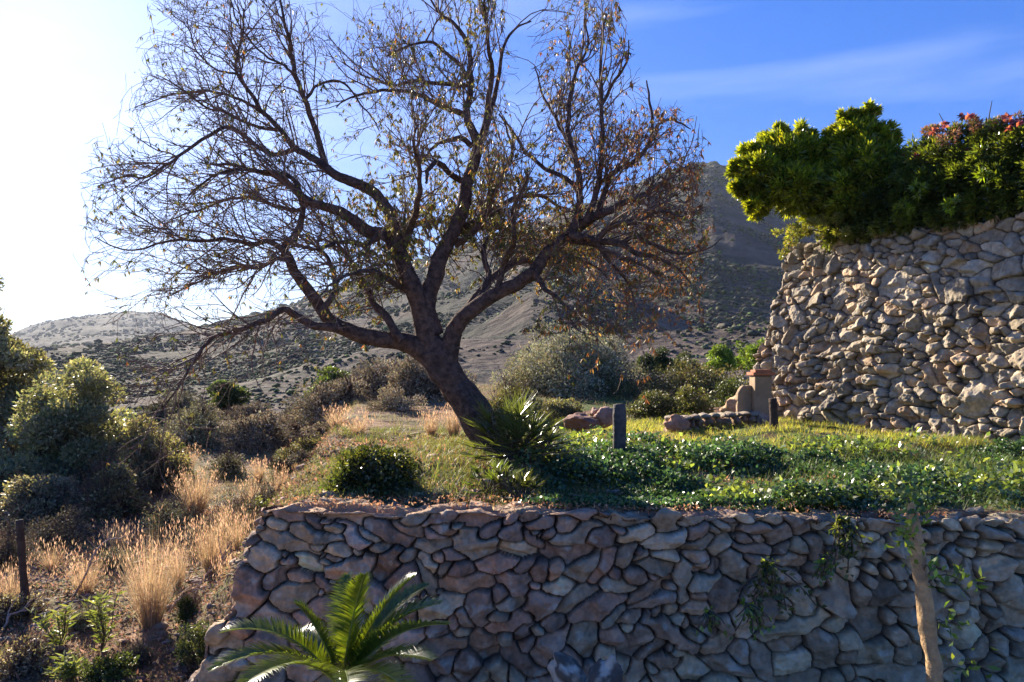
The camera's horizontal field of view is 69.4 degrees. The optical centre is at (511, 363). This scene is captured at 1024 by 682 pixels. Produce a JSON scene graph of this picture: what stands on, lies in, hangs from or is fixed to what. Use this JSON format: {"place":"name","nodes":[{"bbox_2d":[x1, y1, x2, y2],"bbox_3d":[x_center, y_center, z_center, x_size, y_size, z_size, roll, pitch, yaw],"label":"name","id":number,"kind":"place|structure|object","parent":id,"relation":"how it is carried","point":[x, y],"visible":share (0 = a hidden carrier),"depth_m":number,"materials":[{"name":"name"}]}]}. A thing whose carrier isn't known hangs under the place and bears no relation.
{"place":"outdoors","nodes":[
{"label":"outdoors","id":0,"kind":"place"},
{"bbox_2d":[9,164,824,417],"bbox_3d":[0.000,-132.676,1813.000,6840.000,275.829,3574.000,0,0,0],"label":"hills","id":1,"kind":"structure","parent":0,"point":[516,316],"depth_m":279.40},
{"bbox_2d":[10,310,193,347],"bbox_3d":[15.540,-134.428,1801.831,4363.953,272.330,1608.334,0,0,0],"label":"scrub","id":2,"kind":"object","parent":1,"relation":"on","point":[56,330],"visible":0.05,"depth_m":1885.19,"materials":[{"name":"plant"}]},
{"bbox_2d":[33,315,769,419],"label":"scrub","id":3,"kind":"object","parent":1,"relation":"on","point":[704,328],"visible":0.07,"depth_m":131.92,"materials":[{"name":"plant"}]},
{"bbox_2d":[4,161,823,385],"bbox_3d":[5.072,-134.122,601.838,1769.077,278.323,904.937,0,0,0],"label":"scrub","id":4,"kind":"object","parent":1,"relation":"on","point":[314,347],"visible":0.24,"depth_m":282.55,"materials":[{"name":"plant"}]},
{"bbox_2d":[0,386,1023,681],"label":"ground","id":5,"kind":"structure","parent":0,"point":[380,422],"depth_m":7.99,"materials":[{"name":"plant"}]},
{"bbox_2d":[15,519,28,611],"bbox_3d":[-4.561,1.943,6.900,0.140,0.978,0.070,0,0,0],"label":"fence post","id":6,"kind":"object","parent":5,"relation":"on","point":[20,539],"visible":0.65,"depth_m":6.88,"materials":[{"name":"brown wood"}]},
{"bbox_2d":[0,502,45,568],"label":"scrub clump","id":7,"kind":"object","parent":5,"relation":"on","point":[8,548],"visible":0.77,"depth_m":8.50,"materials":[{"name":"green plant"}]},
{"bbox_2d":[0,555,53,596],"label":"grass tuft","id":8,"kind":"object","parent":5,"relation":"on","point":[8,581],"visible":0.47,"depth_m":7.01,"materials":[{"name":"plant"}]},
{"bbox_2d":[0,588,56,627],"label":"bush","id":9,"kind":"object","parent":5,"relation":"on","point":[6,601],"visible":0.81,"depth_m":6.58,"materials":[{"name":"brown plant"}]},
{"bbox_2d":[0,624,58,681],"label":"bush","id":10,"kind":"object","parent":5,"relation":"on","point":[26,655],"visible":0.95,"depth_m":5.46,"materials":[{"name":"green plant"}]},
{"bbox_2d":[0,277,59,454],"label":"tree","id":11,"kind":"object","parent":5,"relation":"on","point":[23,365],"visible":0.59,"depth_m":17.04,"materials":[{"name":"green plant"}]},
{"bbox_2d":[0,463,96,524],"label":"bush","id":12,"kind":"object","parent":5,"relation":"on","point":[36,496],"visible":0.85,"depth_m":10.71,"materials":[{"name":"green plant"}]},
{"bbox_2d":[25,601,79,645],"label":"weed","id":13,"kind":"object","parent":5,"relation":"on","point":[59,616],"visible":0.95,"depth_m":5.91,"materials":[{"name":"green plant"}]},
{"bbox_2d":[26,535,79,570],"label":"grass tuft","id":14,"kind":"object","parent":5,"relation":"on","point":[52,557],"visible":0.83,"depth_m":8.38,"materials":[{"name":"plant"}]},
{"bbox_2d":[25,498,97,550],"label":"scrub clump","id":15,"kind":"object","parent":5,"relation":"on","point":[55,530],"visible":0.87,"depth_m":9.44,"materials":[{"name":"green plant"}]},
{"bbox_2d":[42,649,83,681],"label":"weed","id":16,"kind":"object","parent":5,"relation":"on","point":[65,670],"visible":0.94,"depth_m":5.27,"materials":[{"name":"green plant"}]},
{"bbox_2d":[0,354,160,488],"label":"bush","id":17,"kind":"object","parent":5,"relation":"on","point":[61,425],"visible":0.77,"depth_m":13.00,"materials":[{"name":"green plant"}]},
{"bbox_2d":[67,605,98,632],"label":"scrub clump","id":18,"kind":"object","parent":5,"relation":"on","point":[81,619],"visible":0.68,"depth_m":6.23,"materials":[{"name":"green plant"}]},
{"bbox_2d":[50,543,116,594],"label":"grass tuft","id":19,"kind":"object","parent":5,"relation":"on","point":[86,584],"visible":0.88,"depth_m":7.28,"materials":[{"name":"plant"}]},
{"bbox_2d":[79,591,125,651],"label":"weed","id":20,"kind":"object","parent":5,"relation":"on","point":[101,626],"visible":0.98,"depth_m":5.79,"materials":[{"name":"green plant"}]},
{"bbox_2d":[72,651,139,681],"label":"bush","id":21,"kind":"object","parent":5,"relation":"on","point":[99,666],"visible":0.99,"depth_m":5.28,"materials":[{"name":"green plant"}]},
{"bbox_2d":[72,526,148,597],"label":"dead branch","id":22,"kind":"object","parent":5,"relation":"on","point":[90,563],"visible":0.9,"depth_m":7.28,"materials":[{"name":"brown wood"}]},
{"bbox_2d":[55,445,172,523],"bbox_3d":[-5.846,1.787,10.842,1.551,1.270,1.493,0,0,0],"label":"bush","id":23,"kind":"object","parent":5,"relation":"on","point":[105,500],"visible":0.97,"depth_m":10.65,"materials":[{"name":"green plant"}]},
{"bbox_2d":[92,517,136,546],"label":"grass tuft","id":24,"kind":"object","parent":5,"relation":"on","point":[112,541],"visible":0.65,"depth_m":9.19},
{"bbox_2d":[91,542,139,572],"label":"scrub clump","id":25,"kind":"object","parent":5,"relation":"on","point":[110,558],"visible":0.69,"depth_m":8.12,"materials":[{"name":"beige plant"}]},
{"bbox_2d":[116,637,155,668],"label":"scrub clump","id":26,"kind":"object","parent":5,"relation":"on","point":[140,649],"visible":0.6,"depth_m":5.58,"materials":[{"name":"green plant"}]},
{"bbox_2d":[93,414,198,498],"bbox_3d":[-6.121,1.627,12.544,1.680,1.587,1.746,0,0,0],"label":"bush","id":27,"kind":"object","parent":5,"relation":"on","point":[148,453],"visible":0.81,"depth_m":12.20,"materials":[{"name":"green plant"}]},
{"bbox_2d":[65,505,227,628],"bbox_3d":[-3.032,1.742,6.301,1.316,1.034,1.316,0,0,0],"label":"grass tuft","id":28,"kind":"object","parent":5,"relation":"on","point":[149,608],"visible":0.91,"depth_m":6.24,"materials":[{"name":"plant"}]},
{"bbox_2d":[132,488,206,536],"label":"scrub clump","id":29,"kind":"object","parent":5,"relation":"on","point":[164,516],"visible":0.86,"depth_m":9.74,"materials":[{"name":"green plant"}]},
{"bbox_2d":[141,529,202,587],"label":"grass tuft","id":30,"kind":"object","parent":5,"relation":"on","point":[179,582],"visible":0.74,"depth_m":7.28,"materials":[{"name":"plant"}]},
{"bbox_2d":[0,440,347,681],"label":"pebbles","id":31,"kind":"object","parent":5,"relation":"on","point":[162,624],"visible":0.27,"depth_m":6.41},
{"bbox_2d":[134,387,214,424],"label":"dry bush","id":32,"kind":"object","parent":5,"relation":"on","point":[160,413],"visible":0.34,"depth_m":22.64,"materials":[{"name":"brown plant"}]},
{"bbox_2d":[169,589,201,623],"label":"scrub clump","id":33,"kind":"object","parent":5,"relation":"on","point":[186,606],"visible":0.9,"depth_m":6.27,"materials":[{"name":"green plant"}]},
{"bbox_2d":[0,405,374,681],"bbox_3d":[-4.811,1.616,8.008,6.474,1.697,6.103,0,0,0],"label":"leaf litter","id":34,"kind":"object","parent":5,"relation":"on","point":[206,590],"visible":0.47,"depth_m":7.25,"materials":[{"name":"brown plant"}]},
{"bbox_2d":[153,394,229,450],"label":"dry bush","id":35,"kind":"object","parent":5,"relation":"on","point":[198,437],"visible":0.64,"depth_m":17.58,"materials":[{"name":"brown plant"}]},
{"bbox_2d":[172,619,210,665],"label":"bush","id":36,"kind":"object","parent":5,"relation":"on","point":[184,646],"visible":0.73,"depth_m":5.55,"materials":[{"name":"green plant"}]},
{"bbox_2d":[150,461,236,518],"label":"grass tuft","id":37,"kind":"object","parent":5,"relation":"on","point":[199,500],"visible":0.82,"depth_m":10.45,"materials":[{"name":"plant"}]},
{"bbox_2d":[172,508,222,553],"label":"scrub clump","id":38,"kind":"object","parent":5,"relation":"on","point":[197,533],"visible":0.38,"depth_m":8.73,"materials":[{"name":"beige plant"}]},
{"bbox_2d":[166,509,248,576],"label":"grass tuft","id":39,"kind":"object","parent":5,"relation":"on","point":[211,553],"visible":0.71,"depth_m":7.56,"materials":[{"name":"plant"}]},
{"bbox_2d":[200,448,255,479],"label":"scrub clump","id":40,"kind":"object","parent":5,"relation":"on","point":[229,465],"visible":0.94,"depth_m":13.87,"materials":[{"name":"green plant"}]},
{"bbox_2d":[205,379,251,413],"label":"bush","id":41,"kind":"object","parent":5,"relation":"on","point":[236,393],"visible":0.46,"depth_m":26.79,"materials":[{"name":"green plant"}]},
{"bbox_2d":[198,481,265,536],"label":"scrub clump","id":42,"kind":"object","parent":5,"relation":"on","point":[238,506],"visible":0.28,"depth_m":9.36,"materials":[{"name":"beige plant"}]},
{"bbox_2d":[213,501,256,551],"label":"grass tuft","id":43,"kind":"object","parent":5,"relation":"on","point":[236,541],"visible":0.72,"depth_m":7.17,"materials":[{"name":"plant"}]},
{"bbox_2d":[210,399,277,420],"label":"dry bush","id":44,"kind":"object","parent":5,"relation":"on","point":[229,412],"visible":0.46,"depth_m":23.88,"materials":[{"name":"brown plant"}]},
{"bbox_2d":[225,474,281,516],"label":"scrub clump","id":45,"kind":"object","parent":5,"relation":"on","point":[268,494],"visible":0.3,"depth_m":10.16,"materials":[{"name":"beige plant"}]},
{"bbox_2d":[207,407,301,454],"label":"dry bush","id":46,"kind":"object","parent":5,"relation":"on","point":[248,434],"visible":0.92,"depth_m":16.76,"materials":[{"name":"grey plant"}]},
{"bbox_2d":[260,438,294,474],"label":"scrub clump","id":47,"kind":"object","parent":5,"relation":"on","point":[282,462],"visible":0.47,"depth_m":13.81,"materials":[{"name":"beige plant"}]},
{"bbox_2d":[261,401,326,442],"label":"dry bush","id":48,"kind":"object","parent":5,"relation":"on","point":[300,424],"visible":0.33,"depth_m":18.35,"materials":[{"name":"brown plant"}]},
{"bbox_2d":[275,429,323,461],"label":"bush","id":49,"kind":"object","parent":5,"relation":"on","point":[305,443],"visible":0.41,"depth_m":9.32,"materials":[{"name":"green plant"}]},
{"bbox_2d":[286,448,319,464],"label":"scrub clump","id":50,"kind":"object","parent":5,"relation":"on","point":[298,457],"visible":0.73,"depth_m":7.92,"materials":[{"name":"green plant"}]},
{"bbox_2d":[300,416,337,436],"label":"scrub clump","id":51,"kind":"object","parent":5,"relation":"on","point":[322,429],"visible":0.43,"depth_m":12.83,"materials":[{"name":"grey plant"}]},
{"bbox_2d":[303,365,350,397],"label":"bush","id":52,"kind":"object","parent":5,"relation":"on","point":[327,374],"visible":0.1,"depth_m":27.78,"materials":[{"name":"green plant"}]},
{"bbox_2d":[206,571,451,681],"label":"cycad","id":53,"kind":"object","parent":5,"relation":"on","point":[344,655],"visible":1,"depth_m":3.45,"materials":[{"name":"green plant"}]},
{"bbox_2d":[287,368,379,423],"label":"dry bush","id":54,"kind":"object","parent":5,"relation":"on","point":[311,409],"visible":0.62,"depth_m":16.27,"materials":[{"name":"brown plant"}]},
{"bbox_2d":[334,407,376,433],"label":"grass tuft","id":55,"kind":"object","parent":5,"relation":"on","point":[356,422],"visible":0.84,"depth_m":9.47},
{"bbox_2d":[317,440,418,495],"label":"bush","id":56,"kind":"object","parent":5,"relation":"on","point":[386,471],"visible":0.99,"depth_m":5.84,"materials":[{"name":"green plant"}]},
{"bbox_2d":[339,352,416,396],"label":"dry bush","id":57,"kind":"object","parent":5,"relation":"on","point":[375,377],"visible":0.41,"depth_m":17.61,"materials":[{"name":"brown plant"}]},
{"bbox_2d":[364,381,427,410],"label":"scrub clump","id":58,"kind":"object","parent":5,"relation":"on","point":[401,403],"visible":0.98,"depth_m":13.27,"materials":[{"name":"grey plant"}]},
{"bbox_2d":[73,0,721,500],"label":"almond tree","id":59,"kind":"object","parent":5,"relation":"on","point":[485,212],"visible":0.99,"depth_m":7.23,"materials":[{"name":"brown plant"}]},
{"bbox_2d":[0,382,797,510],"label":"dry grass","id":60,"kind":"structure","parent":5,"relation":"on","point":[386,416],"depth_m":13.77,"materials":[{"name":"plant"}]},
{"bbox_2d":[375,353,445,404],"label":"dry bush","id":61,"kind":"object","parent":5,"relation":"on","point":[413,378],"visible":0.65,"depth_m":15.56,"materials":[{"name":"grey plant"}]},
{"bbox_2d":[417,406,443,435],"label":"grass tuft","id":62,"kind":"object","parent":5,"relation":"on","point":[432,429],"visible":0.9,"depth_m":9.16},
{"bbox_2d":[212,423,656,622],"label":"grass","id":63,"kind":"structure","parent":5,"relation":"on","point":[414,452],"depth_m":6.58,"materials":[{"name":"green plant"}]},
{"bbox_2d":[413,487,463,504],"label":"scrub clump","id":64,"kind":"object","parent":5,"relation":"on","point":[437,492],"visible":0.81,"depth_m":5.67,"materials":[{"name":"green plant"}]},
{"bbox_2d":[438,402,460,436],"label":"grass tuft","id":65,"kind":"object","parent":5,"relation":"on","point":[455,429],"visible":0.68,"depth_m":8.86,"materials":[{"name":"plant"}]},
{"bbox_2d":[460,457,520,494],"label":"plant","id":66,"kind":"object","parent":5,"relation":"on","point":[479,476],"visible":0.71,"depth_m":5.98,"materials":[{"name":"green plant"}]},
{"bbox_2d":[484,463,551,501],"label":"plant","id":67,"kind":"object","parent":5,"relation":"on","point":[522,482],"visible":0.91,"depth_m":5.70,"materials":[{"name":"green plant"}]},
{"bbox_2d":[487,378,552,417],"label":"bush","id":68,"kind":"object","parent":5,"relation":"on","point":[523,390],"visible":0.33,"depth_m":11.47,"materials":[{"name":"green plant"}]},
{"bbox_2d":[449,387,596,463],"bbox_3d":[0.114,0.563,6.918,1.359,0.707,1.395,0,0,0],"label":"fan palm","id":69,"kind":"object","parent":5,"relation":"on","point":[512,424],"visible":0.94,"depth_m":6.78,"materials":[{"name":"green plant"}]},
{"bbox_2d":[284,432,799,510],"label":"pebbles","id":70,"kind":"object","parent":5,"relation":"on","point":[325,493],"visible":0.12,"depth_m":6.49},
{"bbox_2d":[511,417,574,455],"bbox_3d":[0.278,0.694,7.319,0.803,0.416,0.721,0,0,-25],"label":"fan palm","id":71,"kind":"object","parent":5,"relation":"on","point":[551,431],"visible":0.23,"depth_m":7.22,"materials":[{"name":"green plant"}]},
{"bbox_2d":[538,395,585,419],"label":"bush","id":72,"kind":"object","parent":5,"relation":"on","point":[562,408],"visible":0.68,"depth_m":11.80,"materials":[{"name":"green plant"}]},
{"bbox_2d":[547,651,586,681],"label":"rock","id":73,"kind":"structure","parent":5,"relation":"on","point":[563,667],"depth_m":4.32,"materials":[{"name":"stone"}]},
{"bbox_2d":[488,319,651,398],"bbox_3d":[1.376,-0.049,19.282,3.998,2.229,4.125,0,0,41],"label":"bush","id":74,"kind":"object","parent":5,"relation":"on","point":[542,367],"visible":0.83,"depth_m":18.18,"materials":[{"name":"green plant"}]},
{"bbox_2d":[563,412,599,429],"bbox_3d":[0.952,0.797,10.185,0.503,0.237,0.363,0,0,0],"label":"boulder","id":75,"kind":"object","parent":5,"relation":"on","point":[579,421],"visible":0.94,"depth_m":10.10,"materials":[{"name":"stone"}]},
{"bbox_2d":[593,406,612,428],"bbox_3d":[1.295,0.744,10.309,0.328,0.312,0.342,0,0,0],"label":"boulder","id":76,"kind":"object","parent":5,"relation":"on","point":[603,415],"visible":0.7,"depth_m":10.18,"materials":[{"name":"stone"}]},
{"bbox_2d":[585,654,623,681],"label":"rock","id":77,"kind":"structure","parent":5,"relation":"on","point":[609,669],"depth_m":4.26,"materials":[{"name":"stone"}]},
{"bbox_2d":[188,498,1023,681],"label":"stone wall","id":78,"kind":"structure","parent":5,"relation":"on","point":[525,592],"depth_m":4.99,"materials":[{"name":"stone"}]},
{"bbox_2d":[694,606,729,636],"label":"hanging vine","id":79,"kind":"object","parent":78,"relation":"hanging from","point":[709,620],"visible":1,"depth_m":4.48,"materials":[{"name":"green plant"}]},
{"bbox_2d":[729,598,775,640],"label":"hanging vine","id":80,"kind":"object","parent":78,"relation":"hanging from","point":[752,607],"visible":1,"depth_m":4.49,"materials":[{"name":"green plant"}]},
{"bbox_2d":[735,556,827,620],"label":"hanging vine","id":81,"kind":"object","parent":78,"relation":"hanging from","point":[768,566],"visible":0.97,"depth_m":4.62,"materials":[{"name":"green plant"}]},
{"bbox_2d":[812,552,842,585],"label":"hanging vine","id":82,"kind":"object","parent":78,"relation":"hanging from","point":[822,562],"visible":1,"depth_m":4.64,"materials":[{"name":"green plant"}]},
{"bbox_2d":[823,511,873,581],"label":"hanging vine","id":83,"kind":"object","parent":78,"relation":"hanging from","point":[841,522],"visible":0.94,"depth_m":4.79,"materials":[{"name":"green plant"}]},
{"bbox_2d":[281,434,950,517],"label":"leaf litter","id":84,"kind":"object","parent":5,"relation":"on","point":[544,503],"visible":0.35,"depth_m":5.30,"materials":[{"name":"brown plant"}]},
{"bbox_2d":[613,404,626,457],"bbox_3d":[1.043,0.751,7.201,0.143,0.729,0.132,0,0,0],"label":"post","id":85,"kind":"object","parent":5,"relation":"on","point":[619,426],"visible":0.58,"depth_m":7.15,"materials":[{"name":"stone"}]},
{"bbox_2d":[634,352,659,373],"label":"bush","id":86,"kind":"object","parent":5,"relation":"on","point":[652,364],"visible":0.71,"depth_m":24.78,"materials":[{"name":"green plant"}]},
{"bbox_2d":[622,384,686,418],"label":"bush","id":87,"kind":"object","parent":5,"relation":"on","point":[661,403],"visible":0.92,"depth_m":11.82,"materials":[{"name":"green plant"}]},
{"bbox_2d":[653,346,674,373],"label":"bush","id":88,"kind":"object","parent":5,"relation":"on","point":[662,360],"visible":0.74,"depth_m":25.82,"materials":[{"name":"green plant"}]},
{"bbox_2d":[584,358,749,399],"bbox_3d":[3.964,0.500,17.454,4.658,1.288,2.689,0,0,0],"label":"hedge","id":89,"kind":"object","parent":5,"relation":"on","point":[697,375],"visible":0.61,"depth_m":17.29,"materials":[{"name":"green plant"}]},
{"bbox_2d":[664,414,689,431],"bbox_3d":[2.217,0.799,9.962,0.357,0.245,0.217,0,0,0],"label":"boulder","id":90,"kind":"object","parent":5,"relation":"on","point":[676,422],"visible":0.98,"depth_m":9.90,"materials":[{"name":"stone"}]},
{"bbox_2d":[672,378,722,414],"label":"bush","id":91,"kind":"object","parent":5,"relation":"on","point":[699,401],"visible":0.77,"depth_m":12.24,"materials":[{"name":"green plant"}]},
{"bbox_2d":[663,410,757,431],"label":"stone wall","id":92,"kind":"structure","parent":5,"relation":"on","point":[697,421],"depth_m":10.64,"materials":[{"name":"stone"}]},
{"bbox_2d":[703,344,738,371],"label":"bush","id":93,"kind":"object","parent":5,"relation":"on","point":[721,355],"visible":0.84,"depth_m":23.76,"materials":[{"name":"green plant"}]},
{"bbox_2d":[707,376,739,406],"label":"bush","id":94,"kind":"object","parent":5,"relation":"on","point":[729,385],"visible":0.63,"depth_m":14.50,"materials":[{"name":"green plant"}]},
{"bbox_2d":[740,336,764,368],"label":"bush","id":95,"kind":"object","parent":5,"relation":"on","point":[751,349],"visible":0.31,"depth_m":24.98,"materials":[{"name":"green plant"}]},
{"bbox_2d":[736,369,774,414],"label":"gate pillar","id":96,"kind":"structure","parent":5,"relation":"on","point":[755,394],"depth_m":11.12,"materials":[{"name":"concrete"}]},
{"bbox_2d":[510,424,1023,513],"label":"clover","id":97,"kind":"object","parent":5,"relation":"on","point":[638,456],"visible":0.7,"depth_m":6.42,"materials":[{"name":"green plant"}]},
{"bbox_2d":[768,398,778,428],"bbox_3d":[3.510,0.792,9.900,0.138,0.671,0.127,0,0,-28],"label":"wooden stake","id":98,"kind":"object","parent":5,"relation":"on","point":[773,408],"visible":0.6,"depth_m":9.85,"materials":[{"name":"grey wood"}]},
{"bbox_2d":[569,430,1023,512],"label":"grass","id":99,"kind":"structure","parent":5,"relation":"on","point":[938,459],"depth_m":7.44,"materials":[{"name":"green plant"}]},
{"bbox_2d":[753,212,1023,442],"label":"stone wall","id":100,"kind":"structure","parent":5,"relation":"on","point":[922,327],"depth_m":9.96,"materials":[{"name":"stone"}]},
{"bbox_2d":[723,116,832,229],"bbox_3d":[4.540,-2.980,11.739,1.854,2.187,1.855,0,0,-45],"label":"hedge bush","id":101,"kind":"object","parent":100,"relation":"on","point":[782,167],"visible":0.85,"depth_m":11.46,"materials":[{"name":"green plant"}]},
{"bbox_2d":[771,210,894,259],"bbox_3d":[4.800,-1.978,11.040,1.911,0.743,0.620,0,0,44],"label":"creeper","id":102,"kind":"object","parent":100,"relation":"attached to","point":[792,230],"visible":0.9,"depth_m":11.19,"materials":[{"name":"green plant"}]},
{"bbox_2d":[812,98,913,221],"bbox_3d":[5.288,-2.946,11.095,1.507,2.119,1.704,0,0,0],"label":"hedge bush","id":103,"kind":"object","parent":100,"relation":"on","point":[856,133],"visible":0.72,"depth_m":10.88,"materials":[{"name":"green plant"}]},
{"bbox_2d":[820,101,1023,250],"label":"flowering hedge","id":104,"kind":"object","parent":100,"relation":"on","point":[943,166],"visible":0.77,"depth_m":9.55,"materials":[{"name":"green plant"}]},
{"bbox_2d":[972,166,1003,190],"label":"leafy sprig","id":105,"kind":"object","parent":104,"relation":"attached to","point":[981,173],"visible":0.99,"depth_m":8.84,"materials":[{"name":"green plant"}]},
{"bbox_2d":[872,469,1001,681],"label":"sapling","id":106,"kind":"object","parent":5,"relation":"on","point":[915,544],"visible":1,"depth_m":3.87,"materials":[{"name":"brown plant"}]},
{"bbox_2d":[0,0,1023,332],"label":"sky","id":107,"kind":"structure","parent":0,"point":[740,67],"materials":[{"name":"blue"}]},
{"bbox_2d":[538,410,998,451],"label":"grass","id":108,"kind":"structure","parent":0,"point":[706,434],"depth_m":9.70,"materials":[{"name":"plant"}]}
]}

